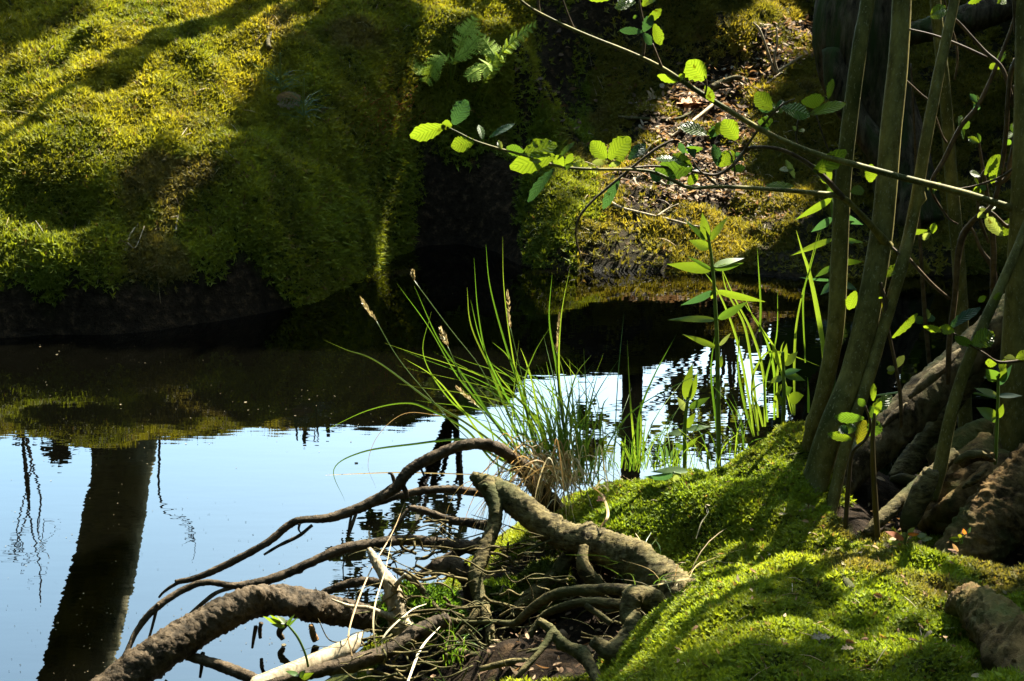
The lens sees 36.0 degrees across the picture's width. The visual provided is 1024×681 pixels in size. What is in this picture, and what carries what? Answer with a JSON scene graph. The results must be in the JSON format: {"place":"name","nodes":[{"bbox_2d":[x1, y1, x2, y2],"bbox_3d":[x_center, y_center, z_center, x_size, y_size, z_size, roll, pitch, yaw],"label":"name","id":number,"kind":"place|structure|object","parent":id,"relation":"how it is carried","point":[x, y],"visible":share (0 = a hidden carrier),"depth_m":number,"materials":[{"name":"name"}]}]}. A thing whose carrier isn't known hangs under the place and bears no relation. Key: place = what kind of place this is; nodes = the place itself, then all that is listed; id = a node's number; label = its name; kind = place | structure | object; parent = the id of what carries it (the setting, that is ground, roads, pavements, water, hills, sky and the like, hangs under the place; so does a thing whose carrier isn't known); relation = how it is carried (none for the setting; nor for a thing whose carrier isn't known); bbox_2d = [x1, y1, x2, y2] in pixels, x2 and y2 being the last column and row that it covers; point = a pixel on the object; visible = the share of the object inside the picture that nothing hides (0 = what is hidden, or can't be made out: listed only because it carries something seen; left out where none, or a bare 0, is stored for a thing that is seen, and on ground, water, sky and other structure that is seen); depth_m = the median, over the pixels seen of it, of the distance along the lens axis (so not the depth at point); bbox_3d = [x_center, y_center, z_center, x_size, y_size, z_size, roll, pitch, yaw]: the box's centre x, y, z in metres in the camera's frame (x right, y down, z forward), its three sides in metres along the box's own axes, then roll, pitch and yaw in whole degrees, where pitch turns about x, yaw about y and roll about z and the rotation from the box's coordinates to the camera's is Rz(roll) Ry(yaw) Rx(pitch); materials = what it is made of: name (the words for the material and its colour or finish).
{"place":"outdoors","nodes":[
{"label":"outdoors","id":0,"kind":"place"},
{"bbox_2d":[0,244,1004,680],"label":"water","id":1,"kind":"structure","parent":0,"point":[210,444],"depth_m":4.52,"materials":[{"name":"blue liquid"}]},
{"bbox_2d":[91,583,386,680],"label":"fallen log","id":2,"kind":"object","parent":1,"relation":"in","point":[160,653],"visible":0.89,"depth_m":2.93,"materials":[{"name":"wood"}]},
{"bbox_2d":[185,653,257,680],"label":"fallen branch","id":3,"kind":"object","parent":2,"relation":"on","point":[238,672],"visible":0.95,"depth_m":2.89,"materials":[{"name":"wood"}]},
{"bbox_2d":[276,620,287,640],"bbox_3d":[-0.470,0.596,3.243,0.030,0.046,0.015,0,18,0],"label":"stick","id":4,"kind":"object","parent":1,"relation":"on","point":[280,635],"visible":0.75,"depth_m":3.24,"materials":[{"name":"wood"}]},
{"bbox_2d":[122,534,477,655],"bbox_3d":[-0.445,0.531,3.194,0.809,0.241,0.111,-8,20,-23],"label":"dead branch","id":5,"kind":"object","parent":1,"relation":"on","point":[328,554],"visible":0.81,"depth_m":3.16,"materials":[{"name":"wood"}]},
{"bbox_2d":[309,623,318,642],"bbox_3d":[-0.408,0.602,3.245,0.020,0.040,0.019,9,20,25],"label":"stick","id":6,"kind":"object","parent":1,"relation":"on","point":[313,635],"visible":1,"depth_m":3.24,"materials":[{"name":"brown wood"}]},
{"bbox_2d":[321,577,383,593],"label":"fallen branch","id":7,"kind":"object","parent":1,"relation":"on","point":[348,583],"visible":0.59,"depth_m":3.26,"materials":[{"name":"wood"}]},
{"bbox_2d":[266,613,451,680],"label":"fallen branch","id":8,"kind":"object","parent":1,"relation":"on","point":[416,633],"visible":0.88,"depth_m":2.90,"materials":[{"name":"wood"}]},
{"bbox_2d":[250,632,363,680],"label":"split wood","id":9,"kind":"object","parent":8,"relation":"on","point":[328,653],"visible":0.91,"depth_m":2.88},
{"bbox_2d":[263,614,312,679],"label":"parsley herb","id":10,"kind":"object","parent":9,"relation":"on","point":[278,621],"visible":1,"depth_m":2.82,"materials":[{"name":"green plant"}]},
{"bbox_2d":[348,503,404,655],"bbox_3d":[-0.266,0.453,3.067,0.021,0.108,0.456,3,18,8],"label":"straw","id":11,"kind":"object","parent":8,"relation":"on","point":[362,590],"visible":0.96,"depth_m":2.99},
{"bbox_2d":[335,472,470,474],"bbox_3d":[-0.234,0.291,3.405,0.343,0.042,0.004,-5,19,-16],"label":"straw","id":12,"kind":"object","parent":1,"relation":"on","point":[399,472],"visible":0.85,"depth_m":3.42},
{"bbox_2d":[301,514,621,680],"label":"rootlets","id":13,"kind":"object","parent":1,"relation":"on","point":[448,604],"visible":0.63,"depth_m":3.03,"materials":[{"name":"brown plant"}]},
{"bbox_2d":[381,604,424,652],"bbox_3d":[-0.202,0.527,2.912,0.010,0.051,0.135,12,22,33],"label":"straw","id":14,"kind":"object","parent":13,"relation":"on","point":[396,622],"visible":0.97,"depth_m":2.89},
{"bbox_2d":[407,627,439,680],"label":"straw","id":15,"kind":"object","parent":13,"relation":"on","point":[416,658],"visible":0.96,"depth_m":2.81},
{"bbox_2d":[11,291,926,671],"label":"floating specks","id":16,"kind":"object","parent":1,"relation":"on","point":[291,543],"visible":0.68,"depth_m":3.72,"materials":[{"name":"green plant"}]},
{"bbox_2d":[0,0,1023,680],"bbox_3d":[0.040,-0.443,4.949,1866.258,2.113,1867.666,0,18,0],"label":"ground","id":17,"kind":"structure","parent":0,"point":[474,206],"depth_m":6.04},
{"bbox_2d":[0,0,605,307],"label":"moss","id":18,"kind":"object","parent":17,"relation":"on","point":[158,132],"visible":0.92,"depth_m":5.95,"materials":[{"name":"plant"}]},
{"bbox_2d":[1,110,40,118],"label":"twig","id":19,"kind":"object","parent":18,"relation":"on","point":[15,112],"visible":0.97,"depth_m":5.86,"materials":[{"name":"wood"}]},
{"bbox_2d":[3,2,517,302],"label":"needle litter","id":20,"kind":"object","parent":18,"relation":"on","point":[220,148],"visible":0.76,"depth_m":5.88,"materials":[{"name":"plant"}]},
{"bbox_2d":[265,31,271,50],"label":"twig","id":21,"kind":"object","parent":18,"relation":"on","point":[268,46],"visible":1,"depth_m":6.15,"materials":[{"name":"wood"}]},
{"bbox_2d":[256,53,303,91],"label":"pine seedling","id":22,"kind":"object","parent":18,"relation":"on","point":[279,81],"visible":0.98,"depth_m":6.00,"materials":[{"name":"green plant"}]},
{"bbox_2d":[276,91,300,109],"bbox_3d":[-0.846,-0.907,5.984,0.093,0.081,0.081,0,18,0],"label":"pine cone","id":23,"kind":"object","parent":18,"relation":"on","point":[282,95],"visible":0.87,"depth_m":5.96,"materials":[{"name":"brown plant"}]},
{"bbox_2d":[282,78,334,123],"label":"pine seedling","id":24,"kind":"object","parent":18,"relation":"on","point":[303,101],"visible":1,"depth_m":5.90,"materials":[{"name":"green plant"}]},
{"bbox_2d":[350,69,422,153],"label":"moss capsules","id":25,"kind":"object","parent":18,"relation":"on","point":[387,113],"visible":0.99,"depth_m":6.20,"materials":[{"name":"plant"}]},
{"bbox_2d":[405,16,485,85],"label":"fern","id":26,"kind":"object","parent":18,"relation":"on","point":[467,28],"visible":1,"depth_m":6.36,"materials":[{"name":"fern leaf"}]},
{"bbox_2d":[463,21,535,103],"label":"fern","id":27,"kind":"object","parent":18,"relation":"on","point":[488,68],"visible":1,"depth_m":6.31,"materials":[{"name":"fern leaf"}]},
{"bbox_2d":[158,437,563,597],"bbox_3d":[-0.283,0.354,3.308,0.912,0.296,0.131,-7,19,-21],"label":"dead branch","id":28,"kind":"object","parent":17,"relation":"on","point":[412,468],"visible":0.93,"depth_m":3.26,"materials":[{"name":"wood"}]},
{"bbox_2d":[335,485,482,511],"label":"dead branch","id":29,"kind":"object","parent":28,"relation":"attached to","point":[440,489],"visible":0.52,"depth_m":3.46,"materials":[{"name":"wood"}]},
{"bbox_2d":[374,579,472,648],"bbox_3d":[-0.178,0.528,3.092,0.216,0.120,0.167,0,18,0],"label":"moss cushion","id":30,"kind":"object","parent":17,"relation":"on","point":[437,593],"visible":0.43,"depth_m":3.06,"materials":[{"name":"plant"}]},
{"bbox_2d":[331,547,416,636],"bbox_3d":[-0.249,0.511,3.016,0.134,0.169,0.150,8,20,23],"label":"bleached stump","id":31,"kind":"object","parent":30,"relation":"on","point":[379,567],"visible":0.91,"depth_m":3.02,"materials":[{"name":"brown wood"}]},
{"bbox_2d":[372,540,391,652],"bbox_3d":[-0.249,0.483,3.022,0.014,0.068,0.350,0,18,0],"label":"straw","id":32,"kind":"object","parent":31,"relation":"on","point":[375,606],"visible":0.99,"depth_m":2.92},
{"bbox_2d":[402,613,490,680],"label":"grass clump","id":33,"kind":"object","parent":17,"relation":"on","point":[452,658],"visible":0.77,"depth_m":2.96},
{"bbox_2d":[414,536,480,577],"bbox_3d":[-0.146,0.465,3.310,0.193,0.074,0.027,-11,21,-30],"label":"root","id":34,"kind":"object","parent":17,"relation":"on","point":[458,554],"visible":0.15,"depth_m":3.31,"materials":[{"name":"brown plant"}]},
{"bbox_2d":[425,556,473,609],"bbox_3d":[-0.116,0.487,3.190,0.118,0.112,0.049,0,18,0],"label":"root stub","id":35,"kind":"object","parent":17,"relation":"on","point":[453,564],"visible":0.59,"depth_m":3.16,"materials":[{"name":"brown plant"}]},
{"bbox_2d":[444,646,479,658],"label":"root","id":36,"kind":"object","parent":17,"relation":"on","point":[471,653],"visible":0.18,"depth_m":2.96,"materials":[{"name":"brown plant"}]},
{"bbox_2d":[367,526,617,680],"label":"leaf litter","id":37,"kind":"object","parent":17,"relation":"on","point":[525,631],"visible":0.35,"depth_m":2.97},
{"bbox_2d":[483,574,517,614],"bbox_3d":[-0.003,0.506,3.173,0.164,0.067,0.121,0,18,0],"label":"moss cushion","id":38,"kind":"object","parent":17,"relation":"on","point":[495,583],"visible":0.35,"depth_m":3.15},
{"bbox_2d":[479,658,527,671],"bbox_3d":[0.035,0.587,2.782,0.202,0.036,0.043,10,21,29],"label":"root","id":39,"kind":"object","parent":17,"relation":"on","point":[500,664],"visible":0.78,"depth_m":2.81,"materials":[{"name":"brown plant"}]},
{"bbox_2d":[327,250,701,576],"bbox_3d":[0.007,0.124,3.432,0.738,0.734,0.451,9,20,25],"label":"sedge tussock","id":40,"kind":"object","parent":17,"relation":"on","point":[548,468],"visible":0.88,"depth_m":3.40,"materials":[{"name":"green plant"}]},
{"bbox_2d":[392,569,667,660],"bbox_3d":[-0.019,0.492,2.871,0.619,0.197,0.203,10,21,29],"label":"ring root","id":41,"kind":"object","parent":17,"relation":"on","point":[635,599],"visible":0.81,"depth_m":2.77,"materials":[{"name":"brown plant"}]},
{"bbox_2d":[498,585,562,613],"bbox_3d":[0.037,0.506,3.130,0.139,0.058,0.109,0,18,0],"label":"moss cushion","id":42,"kind":"object","parent":17,"relation":"on","point":[513,598],"visible":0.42,"depth_m":3.11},
{"bbox_2d":[508,552,575,618],"bbox_3d":[0.061,0.481,3.115,0.155,0.116,0.037,-12,21,-32],"label":"old root","id":43,"kind":"object","parent":17,"relation":"on","point":[565,560],"visible":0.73,"depth_m":3.10,"materials":[{"name":"brown plant"}]},
{"bbox_2d":[512,555,576,601],"bbox_3d":[0.067,0.468,3.137,0.142,0.087,0.109,0,18,0],"label":"moss cushion","id":44,"kind":"object","parent":17,"relation":"on","point":[542,565],"visible":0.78,"depth_m":3.12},
{"bbox_2d":[515,618,600,680],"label":"forked root","id":45,"kind":"object","parent":17,"relation":"on","point":[581,654],"visible":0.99,"depth_m":2.67,"materials":[{"name":"brown plant"}]},
{"bbox_2d":[525,597,620,637],"bbox_3d":[0.122,0.514,2.907,0.203,0.124,0.091,12,22,33],"label":"root","id":46,"kind":"object","parent":17,"relation":"on","point":[591,604],"visible":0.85,"depth_m":2.90,"materials":[{"name":"brown plant"}]},
{"bbox_2d":[469,471,695,597],"bbox_3d":[0.134,0.416,3.089,0.584,0.185,0.133,12,22,33],"label":"thick root","id":47,"kind":"object","parent":17,"relation":"on","point":[525,510],"visible":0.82,"depth_m":3.05,"materials":[{"name":"brown plant"}]},
{"bbox_2d":[436,476,502,648],"bbox_3d":[-0.082,0.462,3.074,0.113,0.271,0.406,1,18,3],"label":"hanging root","id":48,"kind":"object","parent":47,"relation":"attached to","point":[494,503],"visible":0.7,"depth_m":3.12,"materials":[{"name":"brown plant"}]},
{"bbox_2d":[347,505,487,537],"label":"dead branch","id":49,"kind":"object","parent":48,"relation":"attached to","point":[458,521],"visible":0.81,"depth_m":3.40,"materials":[{"name":"wood"}]},
{"bbox_2d":[592,486,608,527],"bbox_3d":[0.178,0.325,3.144,0.022,0.027,0.181,-1,18,-2],"label":"straw","id":50,"kind":"object","parent":47,"relation":"on","point":[607,510],"visible":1,"depth_m":3.09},
{"bbox_2d":[521,18,768,181],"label":"leaf litter","id":51,"kind":"object","parent":17,"relation":"on","point":[652,119],"visible":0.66,"depth_m":6.97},
{"bbox_2d":[410,0,910,511],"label":"alder tree","id":52,"kind":"object","parent":17,"relation":"on","point":[536,154],"visible":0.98,"depth_m":3.01,"materials":[{"name":"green plant"}]},
{"bbox_2d":[580,528,743,677],"bbox_3d":[0.303,0.502,2.864,0.439,0.154,0.766,0,18,0],"label":"grass clump","id":53,"kind":"object","parent":17,"relation":"on","point":[690,572],"visible":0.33,"depth_m":2.97,"materials":[{"name":"plant"}]},
{"bbox_2d":[650,568,703,585],"bbox_3d":[0.288,0.414,2.763,0.005,0.092,0.135,-14,23,-37],"label":"straw","id":54,"kind":"object","parent":17,"relation":"on","point":[676,580],"visible":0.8,"depth_m":2.77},
{"bbox_2d":[643,103,714,156],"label":"twig","id":55,"kind":"object","parent":17,"relation":"on","point":[709,107],"visible":0.82,"depth_m":6.83,"materials":[{"name":"brown wood"}]},
{"bbox_2d":[676,95,700,103],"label":"dead leaf","id":56,"kind":"object","parent":17,"relation":"on","point":[687,100],"visible":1,"depth_m":7.00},
{"bbox_2d":[668,363,709,468],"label":"tall herb","id":57,"kind":"object","parent":17,"relation":"on","point":[689,387],"visible":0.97,"depth_m":3.47,"materials":[{"name":"green plant"}]},
{"bbox_2d":[355,420,1023,680],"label":"moss","id":58,"kind":"object","parent":17,"relation":"on","point":[652,646],"visible":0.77,"depth_m":2.59,"materials":[{"name":"plant"}]},
{"bbox_2d":[619,339,673,467],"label":"grass clump","id":59,"kind":"object","parent":58,"relation":"on","point":[639,419],"visible":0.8,"depth_m":3.53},
{"bbox_2d":[558,385,768,471],"bbox_3d":[0.313,0.190,3.434,0.474,0.249,0.296,6,19,19],"label":"grass fringe","id":60,"kind":"object","parent":58,"relation":"on","point":[679,451],"depth_m":3.42,"materials":[{"name":"plant"}]},
{"bbox_2d":[655,442,677,463],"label":"grass clump","id":61,"kind":"object","parent":58,"relation":"on","point":[667,454],"visible":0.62,"depth_m":3.55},
{"bbox_2d":[645,467,699,481],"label":"herb sprig","id":62,"kind":"object","parent":58,"relation":"on","point":[667,473],"visible":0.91,"depth_m":3.24,"materials":[{"name":"green plant"}]},
{"bbox_2d":[668,213,764,467],"bbox_3d":[0.433,0.011,3.373,0.215,0.583,0.031,1,18,3],"label":"tall herb","id":63,"kind":"object","parent":58,"relation":"on","point":[704,233],"visible":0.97,"depth_m":3.33,"materials":[{"name":"green plant"}]},
{"bbox_2d":[584,453,1023,680],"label":"needle litter","id":64,"kind":"object","parent":58,"relation":"on","point":[808,602],"visible":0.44,"depth_m":2.36,"materials":[{"name":"plant"}]},
{"bbox_2d":[796,231,824,362],"bbox_3d":[0.636,-0.081,3.338,0.085,0.319,0.005,0,18,0],"label":"reed blade","id":65,"kind":"object","parent":58,"relation":"on","point":[818,315],"visible":0.92,"depth_m":3.34,"materials":[{"name":"green plant"}]},
{"bbox_2d":[811,631,829,639],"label":"dead leaf","id":66,"kind":"object","parent":58,"relation":"on","point":[820,635],"visible":1,"depth_m":2.19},
{"bbox_2d":[674,478,1006,677],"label":"leaf litter","id":67,"kind":"object","parent":58,"relation":"on","point":[879,595],"visible":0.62,"depth_m":2.45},
{"bbox_2d":[836,568,872,607],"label":"leaf","id":68,"kind":"object","parent":58,"relation":"on","point":[846,581],"visible":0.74,"depth_m":2.54,"materials":[{"name":"grey plant"}]},
{"bbox_2d":[828,384,892,528],"bbox_3d":[0.644,0.216,2.937,0.119,0.288,0.027,0,18,0],"label":"alder seedling","id":69,"kind":"object","parent":58,"relation":"on","point":[862,429],"visible":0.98,"depth_m":2.92,"materials":[{"name":"twig bark"},{"name":"leaf"}]},
{"bbox_2d":[869,401,881,538],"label":"alder seedling","id":70,"kind":"object","parent":58,"relation":"on","point":[874,412],"visible":1,"depth_m":2.91,"materials":[{"name":"brown plant"}]},
{"bbox_2d":[863,448,959,537],"bbox_3d":[0.773,0.292,3.038,0.270,0.118,0.031,-14,23,-36],"label":"pale stick","id":71,"kind":"object","parent":58,"relation":"on","point":[890,510],"visible":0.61,"depth_m":3.00,"materials":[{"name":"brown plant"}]},
{"bbox_2d":[876,391,995,398],"bbox_3d":[0.953,0.122,3.510,0.291,0.027,0.004,0,18,0],"label":"reed blade","id":72,"kind":"object","parent":58,"relation":"on","point":[976,393],"visible":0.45,"depth_m":3.51,"materials":[{"name":"green plant"}]},
{"bbox_2d":[944,581,1023,671],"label":"mossy root","id":73,"kind":"object","parent":58,"relation":"on","point":[991,621],"visible":0.93,"depth_m":2.20,"materials":[{"name":"brown wood"}]},
{"bbox_2d":[628,14,813,203],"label":"leaf litter","id":74,"kind":"object","parent":17,"relation":"on","point":[712,164],"visible":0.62,"depth_m":6.94,"materials":[{"name":"plant"}]},
{"bbox_2d":[710,75,755,91],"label":"twig","id":75,"kind":"object","parent":74,"relation":"on","point":[715,86],"visible":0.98,"depth_m":7.15,"materials":[{"name":"wood"}]},
{"bbox_2d":[705,235,818,436],"bbox_3d":[0.546,0.017,3.475,0.278,0.524,0.004,0,18,0],"label":"grass clump","id":76,"kind":"object","parent":17,"relation":"on","point":[756,409],"visible":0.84,"depth_m":3.49,"materials":[{"name":"plant"}]},
{"bbox_2d":[519,0,1023,452],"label":"alder tree","id":77,"kind":"object","parent":17,"relation":"on","point":[1011,431],"visible":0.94,"depth_m":3.00,"materials":[{"name":"green plant"}]},
{"bbox_2d":[769,343,804,424],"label":"tall herb","id":78,"kind":"object","parent":17,"relation":"on","point":[786,359],"visible":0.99,"depth_m":3.39,"materials":[{"name":"green plant"}]},
{"bbox_2d":[572,0,1014,277],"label":"moss","id":79,"kind":"object","parent":17,"relation":"on","point":[745,245],"visible":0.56,"depth_m":6.71,"materials":[{"name":"plant"}]},
{"bbox_2d":[611,201,716,227],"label":"twig","id":80,"kind":"object","parent":79,"relation":"on","point":[639,212],"visible":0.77,"depth_m":6.21,"materials":[{"name":"brown wood"}]},
{"bbox_2d":[618,97,717,120],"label":"twig","id":81,"kind":"object","parent":79,"relation":"on","point":[649,119],"visible":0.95,"depth_m":6.89,"materials":[{"name":"wood"}]},
{"bbox_2d":[529,45,863,273],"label":"needle litter","id":82,"kind":"object","parent":79,"relation":"on","point":[671,154],"visible":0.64,"depth_m":6.52,"materials":[{"name":"plant"}]},
{"bbox_2d":[614,141,790,223],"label":"leaf litter","id":83,"kind":"object","parent":79,"relation":"on","point":[650,184],"visible":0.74,"depth_m":6.36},
{"bbox_2d":[775,55,802,73],"bbox_3d":[1.225,-1.221,6.963,0.120,0.084,0.014,0,18,0],"label":"dry rod","id":84,"kind":"object","parent":79,"relation":"on","point":[787,65],"visible":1,"depth_m":6.96,"materials":[{"name":"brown wood"}]},
{"bbox_2d":[753,22,774,72],"bbox_3d":[1.111,-1.290,6.941,0.112,0.223,0.012,0,18,0],"label":"dry rod","id":85,"kind":"object","parent":84,"relation":"attached to","point":[765,46],"visible":1,"depth_m":6.94,"materials":[{"name":"brown wood"}]},
{"bbox_2d":[773,27,777,70],"bbox_3d":[1.167,-1.281,6.944,0.028,0.194,0.012,0,18,0],"label":"dry rod","id":86,"kind":"object","parent":84,"relation":"on","point":[774,58],"visible":1,"depth_m":6.94,"materials":[{"name":"brown wood"}]},
{"bbox_2d":[793,165,862,393],"bbox_3d":[0.701,-0.121,3.521,0.162,0.581,0.040,0,18,0],"label":"tall herb","id":87,"kind":"object","parent":17,"relation":"on","point":[825,222],"visible":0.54,"depth_m":3.48,"materials":[{"name":"green plant"}]},
{"bbox_2d":[802,0,874,451],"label":"alder tree","id":88,"kind":"object","parent":17,"relation":"on","point":[837,288],"visible":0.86,"depth_m":3.10,"materials":[{"name":"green plant"}]},
{"bbox_2d":[812,0,943,225],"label":"old tree","id":89,"kind":"object","parent":17,"relation":"on","point":[834,25],"visible":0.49,"depth_m":6.05,"materials":[{"name":"brown plant"}]},
{"bbox_2d":[880,282,902,426],"bbox_3d":[0.750,0.030,3.112,0.068,0.302,0.008,0,18,0],"label":"sapling","id":90,"kind":"object","parent":17,"relation":"on","point":[900,397],"visible":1,"depth_m":3.12,"materials":[{"name":"brown plant"}]},
{"bbox_2d":[827,0,959,513],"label":"alder tree","id":91,"kind":"object","parent":17,"relation":"on","point":[897,271],"visible":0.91,"depth_m":3.07,"materials":[{"name":"brown plant"}]},
{"bbox_2d":[885,527,931,546],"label":"dead leaf","id":92,"kind":"object","parent":17,"relation":"on","point":[910,532],"visible":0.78,"depth_m":2.85,"materials":[{"name":"brown plant"}]},
{"bbox_2d":[833,293,1004,494],"bbox_3d":[0.957,0.026,3.343,0.785,0.531,0.131,-10,21,-29],"label":"leaning log","id":93,"kind":"object","parent":17,"relation":"on","point":[926,391],"visible":0.64,"depth_m":3.26,"materials":[{"name":"wood"}]},
{"bbox_2d":[971,228,996,295],"bbox_3d":[0.987,-0.166,3.311,0.077,0.166,0.014,0,18,0],"label":"sapling","id":94,"kind":"object","parent":93,"relation":"on","point":[985,256],"visible":0.57,"depth_m":3.30,"materials":[{"name":"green plant"}]},
{"bbox_2d":[977,138,996,288],"bbox_3d":[0.973,-0.260,3.228,0.069,0.322,0.014,0,18,0],"label":"sapling","id":95,"kind":"object","parent":93,"relation":"on","point":[993,264],"visible":0.66,"depth_m":3.25,"materials":[{"name":"brown plant"}]},
{"bbox_2d":[910,64,930,365],"bbox_3d":[0.892,-0.173,3.414,0.125,0.849,0.011,0,18,0],"label":"sapling","id":96,"kind":"object","parent":17,"relation":"on","point":[925,322],"visible":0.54,"depth_m":3.41,"materials":[{"name":"brown plant"}]},
{"bbox_2d":[835,461,1022,561],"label":"leaf litter","id":97,"kind":"object","parent":17,"relation":"on","point":[955,549],"visible":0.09,"depth_m":2.92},
{"bbox_2d":[889,349,1000,486],"bbox_3d":[0.992,0.093,3.413,0.447,0.419,0.098,-10,21,-29],"label":"leaning root","id":98,"kind":"object","parent":17,"relation":"on","point":[909,462],"visible":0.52,"depth_m":3.38,"materials":[{"name":"brown plant"}]},
{"bbox_2d":[879,220,1023,535],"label":"alder tree","id":99,"kind":"object","parent":17,"relation":"on","point":[925,489],"visible":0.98,"depth_m":2.96,"materials":[{"name":"brown plant"}]},
{"bbox_2d":[907,0,1012,427],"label":"alder tree","id":100,"kind":"object","parent":17,"relation":"on","point":[948,161],"visible":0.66,"depth_m":3.43,"materials":[{"name":"brown plant"}]},
{"bbox_2d":[909,0,1012,45],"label":"fallen tree","id":101,"kind":"object","parent":17,"relation":"on","point":[981,15],"visible":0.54,"depth_m":6.49,"materials":[{"name":"brown plant"}]},
{"bbox_2d":[917,418,1009,535],"bbox_3d":[0.911,0.269,3.158,0.171,0.234,0.366,6,19,17],"label":"tree stool","id":102,"kind":"object","parent":17,"relation":"on","point":[972,467],"visible":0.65,"depth_m":3.07,"materials":[{"name":"brown plant"}]},
{"bbox_2d":[975,365,1020,464],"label":"tall herb","id":103,"kind":"object","parent":102,"relation":"on","point":[991,414],"visible":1,"depth_m":2.98,"materials":[{"name":"green plant"}]},
{"bbox_2d":[933,442,1023,562],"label":"tilted trunk","id":104,"kind":"object","parent":17,"relation":"on","point":[991,513],"visible":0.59,"depth_m":2.91,"materials":[{"name":"brown wood"}]},
{"bbox_2d":[949,527,970,543],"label":"bilberry sprig","id":105,"kind":"object","parent":104,"relation":"on","point":[955,539],"visible":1,"depth_m":2.87,"materials":[{"name":"green plant"}]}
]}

